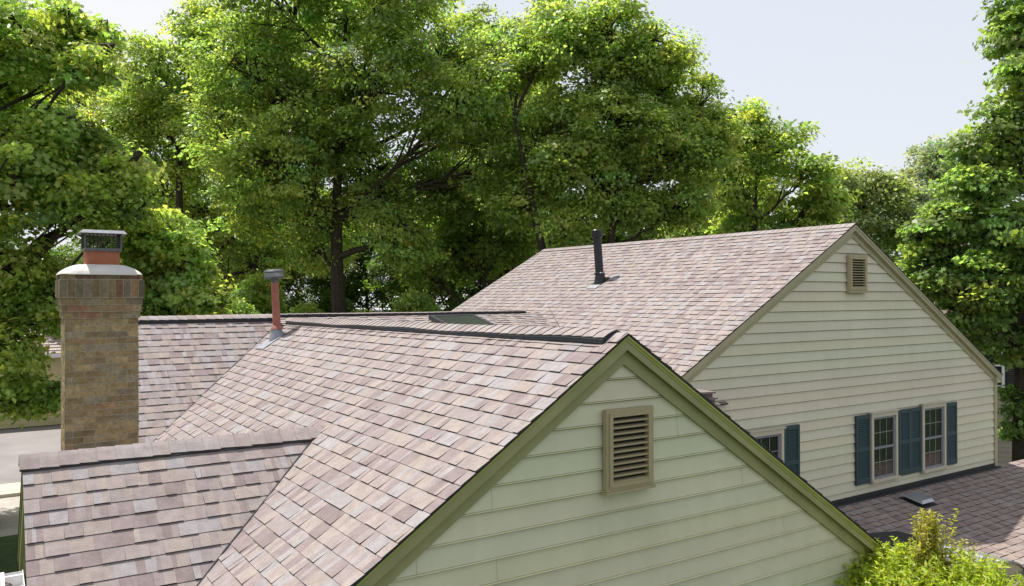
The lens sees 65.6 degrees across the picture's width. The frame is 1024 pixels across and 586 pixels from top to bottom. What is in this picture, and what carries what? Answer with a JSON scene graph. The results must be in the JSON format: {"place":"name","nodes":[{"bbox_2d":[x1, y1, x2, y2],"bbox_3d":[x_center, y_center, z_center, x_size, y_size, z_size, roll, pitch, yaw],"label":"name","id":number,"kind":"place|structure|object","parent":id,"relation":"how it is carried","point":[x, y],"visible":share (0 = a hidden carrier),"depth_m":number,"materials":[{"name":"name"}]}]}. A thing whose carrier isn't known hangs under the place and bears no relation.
{"place":"outdoors","nodes":[
{"label":"outdoors","id":0,"kind":"place"},
{"bbox_2d":[0,496,19,536],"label":"pavement","id":1,"kind":"structure","parent":0,"point":[9,514],"depth_m":23.60,"materials":[{"name":"concrete"}]},
{"bbox_2d":[0,425,60,483],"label":"road","id":2,"kind":"structure","parent":0,"point":[15,443],"depth_m":34.73,"materials":[{"name":"grey asphalt"}]},
{"bbox_2d":[0,300,316,585],"bbox_3d":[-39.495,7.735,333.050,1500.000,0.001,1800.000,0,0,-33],"label":"lawn","id":3,"kind":"structure","parent":0,"point":[8,553],"depth_m":20.17,"materials":[{"name":"green plant"}]},
{"bbox_2d":[0,482,20,497],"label":"kerb","id":4,"kind":"structure","parent":3,"relation":"on","point":[10,490],"depth_m":26.19,"materials":[{"name":"beige concrete"}]},
{"bbox_2d":[0,239,25,270],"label":"tree","id":5,"kind":"object","parent":3,"relation":"on","point":[5,260],"visible":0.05,"depth_m":50.23,"materials":[{"name":"green plant"}]},
{"bbox_2d":[0,327,60,428],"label":"neighbour house","id":6,"kind":"structure","parent":3,"relation":"on","point":[55,346],"depth_m":40.35,"materials":[{"name":"yellow paint"}]},
{"bbox_2d":[28,243,82,278],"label":"tree","id":7,"kind":"object","parent":3,"relation":"on","point":[69,253],"visible":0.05,"depth_m":45.08,"materials":[{"name":"green plant"}]},
{"bbox_2d":[0,0,179,428],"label":"broadleaf tree","id":8,"kind":"object","parent":3,"relation":"on","point":[49,149],"visible":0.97,"depth_m":18.41,"materials":[{"name":"green plant"}]},
{"bbox_2d":[39,86,168,264],"bbox_3d":[-21.477,-3.066,41.561,8.962,19.564,11.328,0,0,-15],"label":"broadleaf tree","id":9,"kind":"object","parent":3,"relation":"on","point":[76,241],"visible":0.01,"depth_m":39.65,"materials":[{"name":"green plant"}]},
{"bbox_2d":[90,205,236,315],"bbox_3d":[-9.026,2.120,21.305,3.797,8.969,3.204,0,0,0],"label":"young tree","id":10,"kind":"object","parent":3,"relation":"on","point":[177,269],"visible":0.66,"depth_m":20.46,"materials":[{"name":"green plant"}]},
{"bbox_2d":[62,0,325,291],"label":"broadleaf tree","id":11,"kind":"object","parent":3,"relation":"on","point":[157,112],"visible":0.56,"depth_m":32.47,"materials":[{"name":"green plant"}]},
{"bbox_2d":[224,295,261,314],"bbox_3d":[-8.567,3.328,23.772,2.354,6.562,1.987,0,0,-18],"label":"young tree","id":12,"kind":"object","parent":3,"relation":"on","point":[238,307],"visible":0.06,"depth_m":23.89,"materials":[{"name":"green plant"}]},
{"bbox_2d":[227,272,291,313],"bbox_3d":[-9.129,2.926,29.238,2.658,7.409,2.243,0,0,-33],"label":"young tree","id":13,"kind":"object","parent":3,"relation":"on","point":[256,291],"visible":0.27,"depth_m":28.49,"materials":[{"name":"green plant"}]},
{"bbox_2d":[154,1,373,281],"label":"broadleaf tree","id":14,"kind":"object","parent":3,"relation":"on","point":[355,232],"visible":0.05,"depth_m":40.04,"materials":[{"name":"green plant"}]},
{"bbox_2d":[187,206,355,312],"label":"tree","id":15,"kind":"object","parent":3,"relation":"on","point":[296,297],"visible":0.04,"depth_m":45.73,"materials":[{"name":"green plant"}]},
{"bbox_2d":[288,301,325,313],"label":"young tree","id":16,"kind":"object","parent":3,"relation":"on","point":[300,308],"visible":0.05,"depth_m":25.86,"materials":[{"name":"green plant"}]},
{"bbox_2d":[173,0,536,312],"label":"broadleaf tree","id":17,"kind":"object","parent":3,"relation":"on","point":[335,127],"visible":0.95,"depth_m":26.79,"materials":[{"name":"green plant"}]},
{"bbox_2d":[297,223,438,312],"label":"tree","id":18,"kind":"object","parent":3,"relation":"on","point":[353,284],"visible":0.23,"depth_m":48.70,"materials":[{"name":"green plant"}]},
{"bbox_2d":[389,289,442,311],"bbox_3d":[-3.511,3.221,26.848,2.430,6.774,2.051,0,0,23],"label":"young tree","id":19,"kind":"object","parent":3,"relation":"on","point":[411,301],"visible":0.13,"depth_m":26.68,"materials":[{"name":"green plant"}]},
{"bbox_2d":[362,208,551,311],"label":"tree","id":20,"kind":"object","parent":3,"relation":"on","point":[451,302],"visible":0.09,"depth_m":43.33,"materials":[{"name":"green plant"}]},
{"bbox_2d":[387,160,554,303],"bbox_3d":[-1.468,0.808,31.116,6.256,11.636,5.803,0,0,0],"label":"broadleaf tree","id":21,"kind":"object","parent":3,"relation":"on","point":[478,254],"visible":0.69,"depth_m":29.77,"materials":[{"name":"green plant"}]},
{"bbox_2d":[373,45,574,285],"bbox_3d":[-1.499,-3.688,41.172,10.813,20.715,8.554,0,0,26],"label":"broadleaf tree","id":22,"kind":"object","parent":3,"relation":"on","point":[490,281],"visible":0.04,"depth_m":39.78,"materials":[{"name":"green plant"}]},
{"bbox_2d":[478,192,632,282],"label":"tree","id":23,"kind":"object","parent":3,"relation":"on","point":[546,213],"depth_m":45.45,"materials":[{"name":"green plant"}]},
{"bbox_2d":[453,0,752,251],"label":"broadleaf tree","id":24,"kind":"object","parent":3,"relation":"on","point":[656,129],"visible":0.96,"depth_m":25.27,"materials":[{"name":"green plant"}]},
{"bbox_2d":[582,216,669,245],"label":"tree","id":25,"kind":"object","parent":3,"relation":"on","point":[640,238],"visible":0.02,"depth_m":47.59,"materials":[{"name":"green plant"}]},
{"bbox_2d":[653,103,797,239],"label":"broadleaf tree","id":26,"kind":"object","parent":3,"relation":"on","point":[691,232],"visible":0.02,"depth_m":42.28,"materials":[{"name":"green plant"}]},
{"bbox_2d":[676,95,862,234],"bbox_3d":[11.590,-1.071,36.487,8.352,15.378,6.113,0,0,18],"label":"broadleaf tree","id":27,"kind":"object","parent":3,"relation":"on","point":[814,202],"visible":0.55,"depth_m":35.22,"materials":[{"name":"green plant"}]},
{"bbox_2d":[818,156,932,266],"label":"broadleaf tree","id":28,"kind":"object","parent":3,"relation":"on","point":[882,189],"visible":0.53,"depth_m":53.64,"materials":[{"name":"green plant"}]},
{"bbox_2d":[877,133,962,268],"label":"broadleaf tree","id":29,"kind":"object","parent":3,"relation":"on","point":[927,155],"visible":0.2,"depth_m":61.06,"materials":[{"name":"green plant"}]},
{"bbox_2d":[834,507,1023,585],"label":"willow shrub","id":30,"kind":"object","parent":3,"relation":"on","point":[925,562],"visible":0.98,"depth_m":7.78,"materials":[{"name":"green plant"}]},
{"bbox_2d":[893,0,1023,461],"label":"broadleaf tree","id":31,"kind":"object","parent":3,"relation":"on","point":[975,284],"visible":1,"depth_m":19.73,"materials":[{"name":"green plant"}]},
{"bbox_2d":[351,308,374,312],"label":"young tree","id":32,"kind":"object","parent":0,"point":[360,311],"visible":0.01,"depth_m":24.87,"materials":[{"name":"green plant"}]},
{"bbox_2d":[345,276,481,311],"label":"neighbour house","id":33,"kind":"structure","parent":0,"point":[377,308],"depth_m":58.46,"materials":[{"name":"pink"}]},
{"bbox_2d":[0,223,1023,585],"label":"house","id":34,"kind":"structure","parent":0,"point":[802,407],"depth_m":7.87,"materials":[{"name":"tile"}]},
{"bbox_2d":[748,426,786,461],"bbox_3d":[4.004,2.758,12.467,0.866,1.250,0.085,0,0,-33],"label":"window","id":35,"kind":"structure","parent":34,"relation":"in","point":[772,438],"depth_m":12.58,"materials":[{"name":"white"}]},
{"bbox_2d":[868,409,900,484],"bbox_3d":[6.677,2.743,14.225,0.866,1.270,0.085,0,0,-33],"label":"window","id":36,"kind":"structure","parent":34,"relation":"in","point":[884,423],"depth_m":14.25,"materials":[{"name":"white"}]},
{"bbox_2d":[920,400,948,473],"bbox_3d":[8.041,2.738,15.122,0.871,1.320,0.085,0,0,-33],"label":"window","id":37,"kind":"structure","parent":34,"relation":"in","point":[934,452],"depth_m":15.16,"materials":[{"name":"white"}]},
{"bbox_2d":[0,0,1023,299],"label":"sky","id":38,"kind":"structure","parent":0,"point":[879,78],"materials":[{"name":"white"}]},
{"bbox_2d":[934,245,1014,464],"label":"neighbour house","id":39,"kind":"structure","parent":0,"point":[1004,447],"depth_m":28.55,"materials":[{"name":"pink"}]},
{"bbox_2d":[979,350,1004,387],"bbox_3d":[17.244,2.608,28.716,0.950,1.600,0.070,0,0,25],"label":"window","id":40,"kind":"structure","parent":39,"relation":"in","point":[1001,368],"depth_m":28.58,"materials":[{"name":"white metal"}]}
]}

